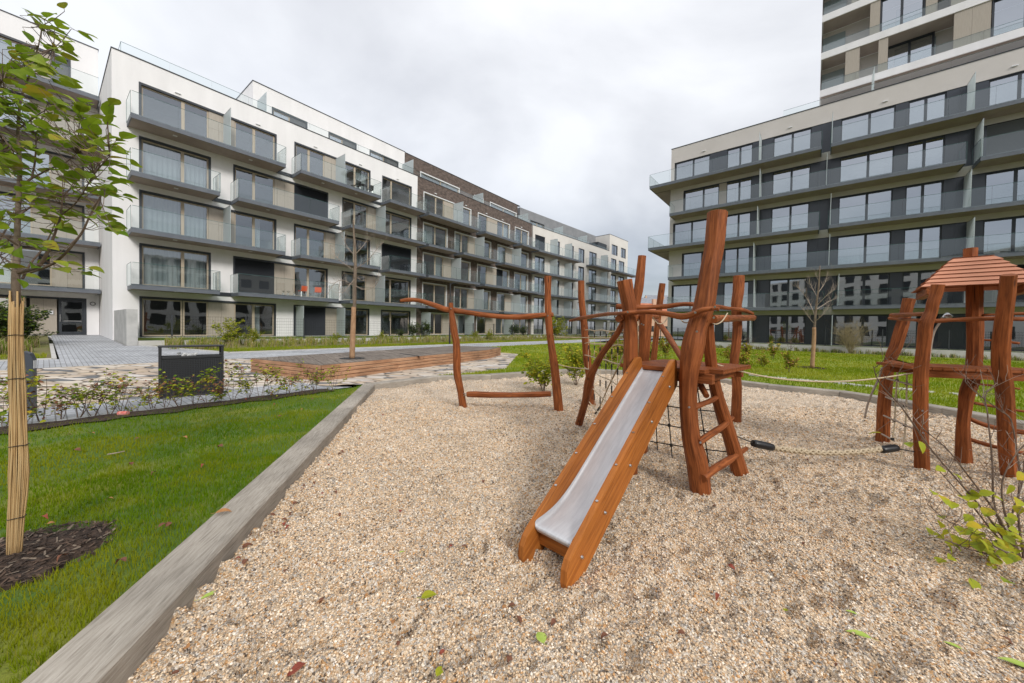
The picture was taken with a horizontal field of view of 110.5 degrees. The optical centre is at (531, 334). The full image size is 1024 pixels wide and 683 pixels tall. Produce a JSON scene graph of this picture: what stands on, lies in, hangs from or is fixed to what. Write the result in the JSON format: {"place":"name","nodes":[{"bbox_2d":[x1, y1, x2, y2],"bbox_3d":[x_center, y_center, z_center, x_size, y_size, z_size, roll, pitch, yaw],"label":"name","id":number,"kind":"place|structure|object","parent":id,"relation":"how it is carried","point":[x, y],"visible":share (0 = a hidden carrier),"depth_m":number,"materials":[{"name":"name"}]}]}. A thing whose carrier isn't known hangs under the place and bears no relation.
{"place":"outdoors","nodes":[
{"label":"outdoors","id":0,"kind":"place"},
{"bbox_2d":[0,333,40,354],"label":"ornamental grass","id":1,"kind":"structure","parent":0,"point":[29,344],"depth_m":13.23,"materials":[{"name":"plant"}]},
{"bbox_2d":[0,335,50,359],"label":"lawn","id":2,"kind":"structure","parent":0,"point":[44,344],"depth_m":14.90,"materials":[{"name":"green plant"}]},
{"bbox_2d":[0,295,59,341],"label":"green shrub","id":3,"kind":"object","parent":2,"relation":"on","point":[27,329],"visible":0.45,"depth_m":15.49,"materials":[{"name":"green plant"}]},
{"bbox_2d":[51,335,157,358],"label":"entry path","id":4,"kind":"structure","parent":0,"point":[80,346],"depth_m":15.28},
{"bbox_2d":[127,346,218,354],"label":"entry path","id":5,"kind":"structure","parent":0,"point":[165,351],"depth_m":15.28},
{"bbox_2d":[0,383,346,426],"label":"mulched planting bed","id":6,"kind":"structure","parent":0,"point":[71,412],"depth_m":6.25,"materials":[{"name":"grey gravel"}]},
{"bbox_2d":[24,351,36,414],"bbox_3d":[-7.725,0.747,5.419,0.185,0.985,0.110,0,1,-35],"label":"bollard lamp","id":7,"kind":"object","parent":6,"relation":"on","point":[30,360],"visible":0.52,"depth_m":5.42,"materials":[{"name":"grey metal"}]},
{"bbox_2d":[0,369,65,422],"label":"hedge sapling","id":8,"kind":"object","parent":6,"relation":"on","point":[31,383],"visible":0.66,"depth_m":4.93,"materials":[{"name":"green plant"}]},
{"bbox_2d":[39,368,117,417],"bbox_3d":[-6.787,0.897,5.401,0.533,0.766,0.758,1,1,6],"label":"hedge sapling","id":9,"kind":"object","parent":6,"relation":"on","point":[76,389],"visible":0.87,"depth_m":5.29,"materials":[{"name":"green plant"}]},
{"bbox_2d":[99,377,155,410],"bbox_3d":[-6.515,0.973,5.724,0.654,0.600,0.459,1,1,-3],"label":"hedge sapling","id":10,"kind":"object","parent":6,"relation":"on","point":[131,384],"visible":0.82,"depth_m":5.73,"materials":[{"name":"green plant"}]},
{"bbox_2d":[118,378,165,408],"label":"hedge sapling","id":11,"kind":"object","parent":6,"relation":"on","point":[149,392],"visible":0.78,"depth_m":5.90,"materials":[{"name":"green plant"}]},
{"bbox_2d":[143,375,193,407],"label":"hedge sapling","id":12,"kind":"object","parent":6,"relation":"on","point":[166,391],"visible":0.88,"depth_m":6.00,"materials":[{"name":"green plant"}]},
{"bbox_2d":[157,344,223,398],"bbox_3d":[-6.774,0.715,7.084,0.340,1.000,0.946,2,1,43],"label":"litter bin","id":13,"kind":"object","parent":6,"relation":"on","point":[183,365],"visible":0.83,"depth_m":6.97,"materials":[{"name":"black metal"}]},
{"bbox_2d":[0,385,361,682],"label":"lawn","id":14,"kind":"structure","parent":0,"point":[5,674],"depth_m":3.16,"materials":[{"name":"green plant"}]},
{"bbox_2d":[0,519,119,591],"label":"bark mulch","id":15,"kind":"object","parent":14,"relation":"on","point":[42,550],"visible":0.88,"depth_m":2.21,"materials":[{"name":"brown wood"}]},
{"bbox_2d":[0,2,142,554],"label":"young tree","id":16,"kind":"object","parent":14,"relation":"on","point":[91,141],"visible":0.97,"depth_m":2.11,"materials":[{"name":"green plant"}]},
{"bbox_2d":[0,388,333,433],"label":"mulch strip","id":17,"kind":"object","parent":14,"relation":"on","point":[107,416],"visible":0.91,"depth_m":5.73,"materials":[{"name":"brown soil"}]},
{"bbox_2d":[61,376,118,415],"bbox_3d":[-6.731,0.962,5.452,0.511,0.629,0.569,0,1,-42],"label":"hedge sapling","id":18,"kind":"object","parent":17,"relation":"on","point":[90,407],"visible":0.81,"depth_m":5.40,"materials":[{"name":"green plant"}]},
{"bbox_2d":[78,372,134,413],"bbox_3d":[-6.638,0.943,5.593,0.484,0.666,0.689,1,1,-21],"label":"hedge sapling","id":19,"kind":"object","parent":17,"relation":"on","point":[111,396],"visible":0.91,"depth_m":5.51,"materials":[{"name":"green plant"}]},
{"bbox_2d":[156,369,203,405],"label":"hedge sapling","id":20,"kind":"object","parent":17,"relation":"on","point":[170,385],"visible":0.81,"depth_m":6.11,"materials":[{"name":"green plant"}]},
{"bbox_2d":[166,366,225,402],"bbox_3d":[-5.915,0.919,6.290,0.591,0.716,0.836,2,1,33],"label":"hedge sapling","id":21,"kind":"object","parent":17,"relation":"on","point":[212,394],"visible":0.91,"depth_m":6.34,"materials":[{"name":"green plant"}]},
{"bbox_2d":[204,359,252,399],"bbox_3d":[-5.657,0.861,6.615,0.664,0.836,0.596,1,1,7],"label":"hedge sapling","id":22,"kind":"object","parent":17,"relation":"on","point":[228,380],"visible":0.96,"depth_m":6.63,"materials":[{"name":"green plant"}]},
{"bbox_2d":[233,363,284,396],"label":"hedge sapling","id":23,"kind":"object","parent":17,"relation":"on","point":[267,373],"visible":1,"depth_m":6.87,"materials":[{"name":"green plant"}]},
{"bbox_2d":[0,353,517,411],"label":"stone path","id":24,"kind":"structure","parent":0,"point":[67,377],"depth_m":9.43,"materials":[{"name":"grey stone"}]},
{"bbox_2d":[251,346,500,380],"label":"timber deck","id":25,"kind":"structure","parent":24,"relation":"on","point":[362,363],"depth_m":11.18,"materials":[{"name":"brown wood"}]},
{"bbox_2d":[321,220,384,357],"bbox_3d":[-5.557,-1.461,11.028,1.733,4.444,2.378,0,1,-31],"label":"bare tree","id":26,"kind":"object","parent":25,"relation":"on","point":[352,331],"visible":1,"depth_m":11.03,"materials":[{"name":"beige plant"}]},
{"bbox_2d":[0,337,664,369],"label":"paved path","id":27,"kind":"structure","parent":0,"point":[88,361],"depth_m":14.43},
{"bbox_2d":[0,335,664,359],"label":"lawn","id":28,"kind":"structure","parent":0,"point":[243,346],"depth_m":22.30,"materials":[{"name":"green plant"}]},
{"bbox_2d":[211,318,244,344],"bbox_3d":[-16.074,-0.161,18.931,1.514,1.533,1.411,1,1,0],"label":"bed shrub","id":29,"kind":"object","parent":28,"relation":"on","point":[227,335],"visible":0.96,"depth_m":18.81,"materials":[{"name":"green plant"}]},
{"bbox_2d":[160,333,596,349],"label":"ornamental grass","id":30,"kind":"structure","parent":28,"relation":"on","point":[308,341],"depth_m":21.44,"materials":[{"name":"plant"}]},
{"bbox_2d":[49,338,666,389],"bbox_3d":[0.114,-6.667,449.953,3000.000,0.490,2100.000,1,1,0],"label":"ground","id":31,"kind":"structure","parent":0,"point":[347,386],"depth_m":13.61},
{"bbox_2d":[0,9,100,339],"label":"apartment building","id":32,"kind":"structure","parent":31,"relation":"on","point":[70,300],"depth_m":22.87,"materials":[{"name":"paint"}]},
{"bbox_2d":[0,33,70,80],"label":"window","id":33,"kind":"structure","parent":32,"relation":"in","point":[65,70],"depth_m":22.41,"materials":[{"name":"glass"}]},
{"bbox_2d":[0,140,83,191],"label":"window","id":34,"kind":"structure","parent":32,"relation":"in","point":[50,153],"depth_m":22.68,"materials":[{"name":"glass"}]},
{"bbox_2d":[0,87,83,139],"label":"window","id":35,"kind":"structure","parent":32,"relation":"in","point":[62,123],"depth_m":22.62,"materials":[{"name":"glass"}]},
{"bbox_2d":[0,244,84,288],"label":"window","id":36,"kind":"structure","parent":32,"relation":"in","point":[58,278],"depth_m":22.99,"materials":[{"name":"metal"}]},
{"bbox_2d":[0,191,84,239],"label":"window","id":37,"kind":"structure","parent":32,"relation":"in","point":[36,230],"depth_m":22.58,"materials":[{"name":"glass"}]},
{"bbox_2d":[0,294,86,334],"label":"window","id":38,"kind":"structure","parent":32,"relation":"in","point":[50,323],"depth_m":22.47,"materials":[{"name":"glass"}]},
{"bbox_2d":[58,300,83,333],"bbox_3d":[-30.020,-1.116,23.194,0.179,2.240,1.060,2,1,36],"label":"door","id":39,"kind":"structure","parent":32,"relation":"in","point":[59,301],"depth_m":23.02,"materials":[{"name":"metal"}]},
{"bbox_2d":[114,309,137,345],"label":"concrete wall","id":40,"kind":"structure","parent":31,"relation":"on","point":[125,327],"depth_m":17.00,"materials":[{"name":"grey concrete"}]},
{"bbox_2d":[22,434,327,682],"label":"timber sleeper","id":41,"kind":"object","parent":31,"relation":"on","point":[118,640],"visible":0.91,"depth_m":1.94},
{"bbox_2d":[98,41,426,339],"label":"apartment building","id":42,"kind":"structure","parent":31,"relation":"on","point":[251,197],"depth_m":24.73,"materials":[{"name":"paint"}]},
{"bbox_2d":[139,243,210,288],"bbox_3d":[-21.788,-4.055,21.776,0.487,2.426,3.116,2,1,36],"label":"window","id":43,"kind":"structure","parent":42,"relation":"in","point":[149,274],"depth_m":21.73,"materials":[{"name":"glass"}]},
{"bbox_2d":[139,136,210,188],"bbox_3d":[-21.683,-10.154,21.665,0.487,2.426,3.116,2,1,36],"label":"window","id":44,"kind":"structure","parent":42,"relation":"in","point":[152,164],"depth_m":21.63,"materials":[{"name":"glass"}]},
{"bbox_2d":[139,296,275,336],"bbox_3d":[-20.777,-1.055,23.284,0.478,2.346,6.716,2,1,36],"label":"window","id":45,"kind":"structure","parent":42,"relation":"in","point":[220,310],"depth_m":23.15,"materials":[{"name":"glass"}]},
{"bbox_2d":[139,189,275,249],"bbox_3d":[-20.677,-7.113,23.177,0.487,2.426,6.716,2,1,36],"label":"window","id":46,"kind":"structure","parent":42,"relation":"in","point":[151,219],"depth_m":22.26,"materials":[{"name":"glass"}]},
{"bbox_2d":[139,82,276,160],"bbox_3d":[-20.457,-13.207,22.981,0.200,2.426,6.716,2,1,36],"label":"window","id":47,"kind":"structure","parent":42,"relation":"in","point":[215,130],"depth_m":22.88,"materials":[{"name":"metal"}]},
{"bbox_2d":[233,256,327,297],"bbox_3d":[-18.316,-4.079,26.306,0.200,2.426,6.026,2,1,36],"label":"window","id":48,"kind":"structure","parent":42,"relation":"in","point":[243,282],"depth_m":25.41,"materials":[{"name":"glass"}]},
{"bbox_2d":[233,164,327,217],"bbox_3d":[-18.212,-10.177,26.195,0.200,2.426,6.026,2,1,36],"label":"window","id":49,"kind":"structure","parent":42,"relation":"in","point":[281,198],"depth_m":26.65,"materials":[{"name":"glass"}]},
{"bbox_2d":[272,107,306,128],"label":"window","id":50,"kind":"structure","parent":42,"relation":"in","point":[289,117],"depth_m":28.24,"materials":[{"name":"glass"}]},
{"bbox_2d":[293,305,368,335],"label":"window","id":51,"kind":"structure","parent":42,"relation":"in","point":[322,313],"depth_m":28.41,"materials":[{"name":"metal"}]},
{"bbox_2d":[294,223,369,264],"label":"window","id":52,"kind":"structure","parent":42,"relation":"in","point":[327,250],"depth_m":28.69,"materials":[{"name":"metal"}]},
{"bbox_2d":[294,141,370,191],"bbox_3d":[-16.179,-13.246,29.113,0.493,2.426,5.966,2,1,36],"label":"window","id":53,"kind":"structure","parent":42,"relation":"in","point":[329,170],"depth_m":28.82,"materials":[{"name":"metal"}]},
{"bbox_2d":[342,271,410,303],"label":"window","id":54,"kind":"structure","parent":42,"relation":"in","point":[370,293],"depth_m":31.76,"materials":[{"name":"metal"}]},
{"bbox_2d":[342,197,411,238],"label":"window","id":55,"kind":"structure","parent":42,"relation":"in","point":[370,219],"depth_m":31.53,"materials":[{"name":"metal"}]},
{"bbox_2d":[381,243,410,271],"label":"window","id":56,"kind":"structure","parent":42,"relation":"in","point":[393,262],"depth_m":33.63,"materials":[{"name":"glass"}]},
{"bbox_2d":[306,384,374,444],"bbox_3d":[-3.434,1.413,6.752,0.290,0.292,4.330,1,1,-16],"label":"timber sleeper","id":57,"kind":"object","parent":31,"relation":"on","point":[332,423],"visible":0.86,"depth_m":5.81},
{"bbox_2d":[138,335,622,345],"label":"terrace wall","id":58,"kind":"structure","parent":31,"relation":"on","point":[155,342],"depth_m":20.16,"materials":[{"name":"concrete"}]},
{"bbox_2d":[364,375,436,389],"bbox_3d":[-3.417,1.360,9.561,0.290,0.296,2.122,2,1,37],"label":"timber sleeper","id":59,"kind":"object","parent":31,"relation":"on","point":[400,382],"visible":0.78,"depth_m":9.37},
{"bbox_2d":[229,339,593,352],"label":"kerb","id":60,"kind":"structure","parent":31,"relation":"on","point":[377,347],"depth_m":20.18,"materials":[{"name":"concrete"}]},
{"bbox_2d":[435,374,491,380],"bbox_3d":[-2.054,1.366,10.654,1.676,0.290,0.290,1,1,-20],"label":"timber sleeper","id":61,"kind":"object","parent":31,"relation":"on","point":[482,377],"visible":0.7,"depth_m":10.59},
{"bbox_2d":[405,152,538,334],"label":"apartment building","id":62,"kind":"structure","parent":31,"relation":"on","point":[478,248],"depth_m":41.71,"materials":[{"name":"brown brick"}]},
{"bbox_2d":[423,222,447,247],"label":"window","id":63,"kind":"structure","parent":62,"relation":"in","point":[427,227],"depth_m":37.21,"materials":[{"name":"grey glass"}]},
{"bbox_2d":[420,171,459,192],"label":"window","id":64,"kind":"structure","parent":62,"relation":"in","point":[423,175],"depth_m":40.39,"materials":[{"name":"white metal"}]},
{"bbox_2d":[422,312,464,334],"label":"window","id":65,"kind":"structure","parent":62,"relation":"in","point":[444,316],"depth_m":38.59,"materials":[{"name":"white metal"}]},
{"bbox_2d":[422,252,470,280],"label":"window","id":66,"kind":"structure","parent":62,"relation":"in","point":[446,270],"depth_m":38.33,"materials":[{"name":"white metal"}]},
{"bbox_2d":[423,191,470,225],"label":"window","id":67,"kind":"structure","parent":62,"relation":"in","point":[447,212],"depth_m":38.44,"materials":[{"name":"white metal"}]},
{"bbox_2d":[454,286,490,309],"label":"window","id":68,"kind":"structure","parent":62,"relation":"in","point":[470,292],"depth_m":41.56,"materials":[{"name":"white metal"}]},
{"bbox_2d":[454,231,490,257],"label":"window","id":69,"kind":"structure","parent":62,"relation":"in","point":[470,247],"depth_m":41.18,"materials":[{"name":"white metal"}]},
{"bbox_2d":[476,316,503,333],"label":"window","id":70,"kind":"structure","parent":62,"relation":"in","point":[488,321],"depth_m":44.69,"materials":[{"name":"white metal"}]},
{"bbox_2d":[477,264,508,286],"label":"window","id":71,"kind":"structure","parent":62,"relation":"in","point":[491,279],"depth_m":44.89,"materials":[{"name":"white metal"}]},
{"bbox_2d":[477,212,509,238],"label":"window","id":72,"kind":"structure","parent":62,"relation":"in","point":[491,226],"depth_m":44.69,"materials":[{"name":"white metal"}]},
{"bbox_2d":[496,292,527,312],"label":"window","id":73,"kind":"structure","parent":62,"relation":"in","point":[507,297],"depth_m":47.58,"materials":[{"name":"white metal"}]},
{"bbox_2d":[497,244,528,267],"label":"window","id":74,"kind":"structure","parent":62,"relation":"in","point":[508,257],"depth_m":46.66,"materials":[{"name":"white metal"}]},
{"bbox_2d":[490,369,567,378],"bbox_3d":[-0.023,1.377,11.774,3.046,0.298,0.290,0,1,-34],"label":"timber sleeper","id":75,"kind":"object","parent":31,"relation":"on","point":[509,375],"visible":0.39,"depth_m":11.23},
{"bbox_2d":[517,207,635,333],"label":"apartment building","id":76,"kind":"structure","parent":31,"relation":"on","point":[566,258],"depth_m":59.32,"materials":[{"name":"paint"}]},
{"bbox_2d":[720,378,769,388],"bbox_3d":[6.199,1.508,10.405,0.290,0.298,1.383,0,1,-37],"label":"timber sleeper","id":77,"kind":"object","parent":31,"relation":"on","point":[750,384],"visible":0.36,"depth_m":10.13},
{"bbox_2d":[768,384,842,396],"bbox_3d":[7.218,1.548,9.396,1.572,0.291,0.290,2,1,38],"label":"timber sleeper","id":78,"kind":"object","parent":31,"relation":"on","point":[810,390],"visible":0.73,"depth_m":9.28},
{"bbox_2d":[648,39,1023,351],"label":"apartment building","id":79,"kind":"structure","parent":31,"relation":"on","point":[883,201],"depth_m":27.65,"materials":[{"name":"paint"}]},
{"bbox_2d":[671,313,1023,350],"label":"window","id":80,"kind":"structure","parent":79,"relation":"in","point":[761,323],"depth_m":27.90,"materials":[{"name":"metal"}]},
{"bbox_2d":[671,264,1023,308],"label":"window","id":81,"kind":"structure","parent":79,"relation":"in","point":[896,279],"depth_m":28.27,"materials":[{"name":"glass"}]},
{"bbox_2d":[673,166,1023,244],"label":"window","id":82,"kind":"structure","parent":79,"relation":"in","point":[950,200],"depth_m":25.96,"materials":[{"name":"glass"}]},
{"bbox_2d":[682,215,1023,275],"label":"window","id":83,"kind":"structure","parent":79,"relation":"in","point":[952,246],"depth_m":26.71,"materials":[{"name":"glass"}]},
{"bbox_2d":[819,0,1023,105],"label":"apartment tower","id":84,"kind":"structure","parent":79,"relation":"on","point":[887,39],"depth_m":27.40,"materials":[{"name":"white paint"}]},
{"bbox_2d":[887,31,934,69],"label":"window","id":85,"kind":"structure","parent":84,"relation":"in","point":[932,33],"depth_m":27.51,"materials":[{"name":"metal"}]},
{"bbox_2d":[651,340,1023,359],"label":"terrace wall","id":86,"kind":"structure","parent":31,"relation":"on","point":[863,350],"depth_m":24.62,"materials":[{"name":"concrete"}]},
{"bbox_2d":[840,390,911,407],"bbox_3d":[8.009,1.577,8.331,0.290,0.298,1.364,1,1,-18],"label":"timber sleeper","id":87,"kind":"object","parent":31,"relation":"on","point":[864,397],"visible":0.41,"depth_m":8.42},
{"bbox_2d":[942,408,1023,429],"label":"timber sleeper","id":88,"kind":"object","parent":31,"relation":"on","point":[979,416],"visible":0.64,"depth_m":6.50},
{"bbox_2d":[138,334,620,340],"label":"terrace lawn","id":89,"kind":"structure","parent":0,"point":[162,338],"depth_m":26.11,"materials":[{"name":"green plant"}]},
{"bbox_2d":[171,314,622,339],"bbox_3d":[-0.432,-0.479,42.940,0.060,1.380,61.260,2,1,36],"label":"fence","id":90,"kind":"object","parent":89,"relation":"on","point":[403,328],"visible":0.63,"depth_m":27.26,"materials":[{"name":"grey metal"}]},
{"bbox_2d":[0,0,822,297],"label":"sky","id":91,"kind":"structure","parent":0,"point":[565,112],"materials":[{"name":"white"}]},
{"bbox_2d":[126,374,1023,682],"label":"gravel","id":92,"kind":"structure","parent":0,"point":[572,394],"depth_m":2.42,"materials":[{"name":"beige gravel"}]},
{"bbox_2d":[400,276,562,410],"bbox_3d":[-0.979,0.236,6.839,3.263,2.729,0.221,1,1,4],"label":"swing beam structure","id":93,"kind":"object","parent":92,"relation":"on","point":[548,314],"visible":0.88,"depth_m":6.76,"materials":[{"name":"brown wood"}]},
{"bbox_2d":[463,391,552,397],"bbox_3d":[-0.425,1.148,6.811,1.819,0.144,0.161,1,1,0],"label":"balance log","id":94,"kind":"object","parent":93,"relation":"hanging from","point":[479,394],"visible":0.96,"depth_m":6.76,"materials":[{"name":"brown wood"}]},
{"bbox_2d":[518,350,566,390],"bbox_3d":[0.158,0.915,8.882,1.136,1.098,1.522,2,1,45],"label":"shrub","id":95,"kind":"object","parent":92,"relation":"on","point":[536,373],"visible":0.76,"depth_m":8.82,"materials":[{"name":"green plant"}]},
{"bbox_2d":[557,342,592,384],"bbox_3d":[1.197,0.831,10.149,1.131,1.255,1.121,1,1,-7],"label":"shrub","id":96,"kind":"object","parent":92,"relation":"on","point":[574,358],"visible":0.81,"depth_m":9.92,"materials":[{"name":"green plant"}]},
{"bbox_2d":[518,357,677,587],"bbox_3d":[0.697,0.930,3.004,0.423,1.375,1.875,2,1,41],"label":"slide","id":97,"kind":"object","parent":92,"relation":"on","point":[570,520],"visible":0.98,"depth_m":2.80,"materials":[{"name":"silver metal"}]},
{"bbox_2d":[555,209,755,494],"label":"play tower","id":98,"kind":"structure","parent":92,"relation":"on","point":[695,373],"depth_m":3.75,"materials":[{"name":"brown wood"}]},
{"bbox_2d":[718,364,912,381],"bbox_3d":[3.191,0.432,3.966,2.454,0.212,0.063,1,1,-5],"label":"rope handline","id":99,"kind":"object","parent":98,"relation":"hanging from","point":[821,381],"visible":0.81,"depth_m":3.98,"materials":[{"name":"beige fabric"}]},
{"bbox_2d":[737,436,914,455],"bbox_3d":[3.332,1.252,4.035,2.252,0.272,0.108,1,1,-4],"label":"thick rope","id":100,"kind":"object","parent":98,"relation":"attached to","point":[832,452],"visible":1,"depth_m":4.02,"materials":[{"name":"beige fabric"}]},
{"bbox_2d":[864,247,1023,477],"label":"play hut","id":101,"kind":"object","parent":92,"relation":"on","point":[972,274],"visible":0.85,"depth_m":3.98,"materials":[{"name":"wood"}]},
{"bbox_2d":[868,336,1023,588],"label":"hazel shrub","id":102,"kind":"object","parent":92,"relation":"on","point":[1008,540],"visible":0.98,"depth_m":2.45,"materials":[{"name":"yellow plant"}]},
{"bbox_2d":[438,338,1023,419],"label":"lawn","id":103,"kind":"structure","parent":0,"point":[790,383],"depth_m":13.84,"materials":[{"name":"green plant"}]},
{"bbox_2d":[650,343,1023,360],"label":"ornamental grass","id":104,"kind":"structure","parent":103,"relation":"on","point":[953,355],"depth_m":24.08,"materials":[{"name":"plant"}]},
{"bbox_2d":[833,317,876,352],"bbox_3d":[21.918,-0.048,24.312,2.970,2.784,2.784,0,1,-31],"label":"twiggy bush","id":105,"kind":"object","parent":103,"relation":"on","point":[849,340],"visible":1,"depth_m":24.38,"materials":[{"name":"brown plant"}]},
{"bbox_2d":[675,340,1023,352],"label":"terrace lawn","id":106,"kind":"structure","parent":0,"point":[856,346],"depth_m":26.56,"materials":[{"name":"green plant"}]},
{"bbox_2d":[660,328,1021,352],"bbox_3d":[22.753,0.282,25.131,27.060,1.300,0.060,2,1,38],"label":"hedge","id":107,"kind":"object","parent":106,"relation":"on","point":[825,343],"visible":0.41,"depth_m":24.75,"materials":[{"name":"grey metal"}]},
{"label":"bark mulch","id":108,"kind":"object","parent":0,"visible":0},
{"bbox_2d":[792,265,842,367],"bbox_3d":[12.025,-0.808,14.524,1.996,4.305,1.648,1,1,0],"label":"bare tree","id":109,"kind":"object","parent":108,"relation":"on","point":[813,350],"visible":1,"depth_m":14.31,"materials":[{"name":"beige plant"}]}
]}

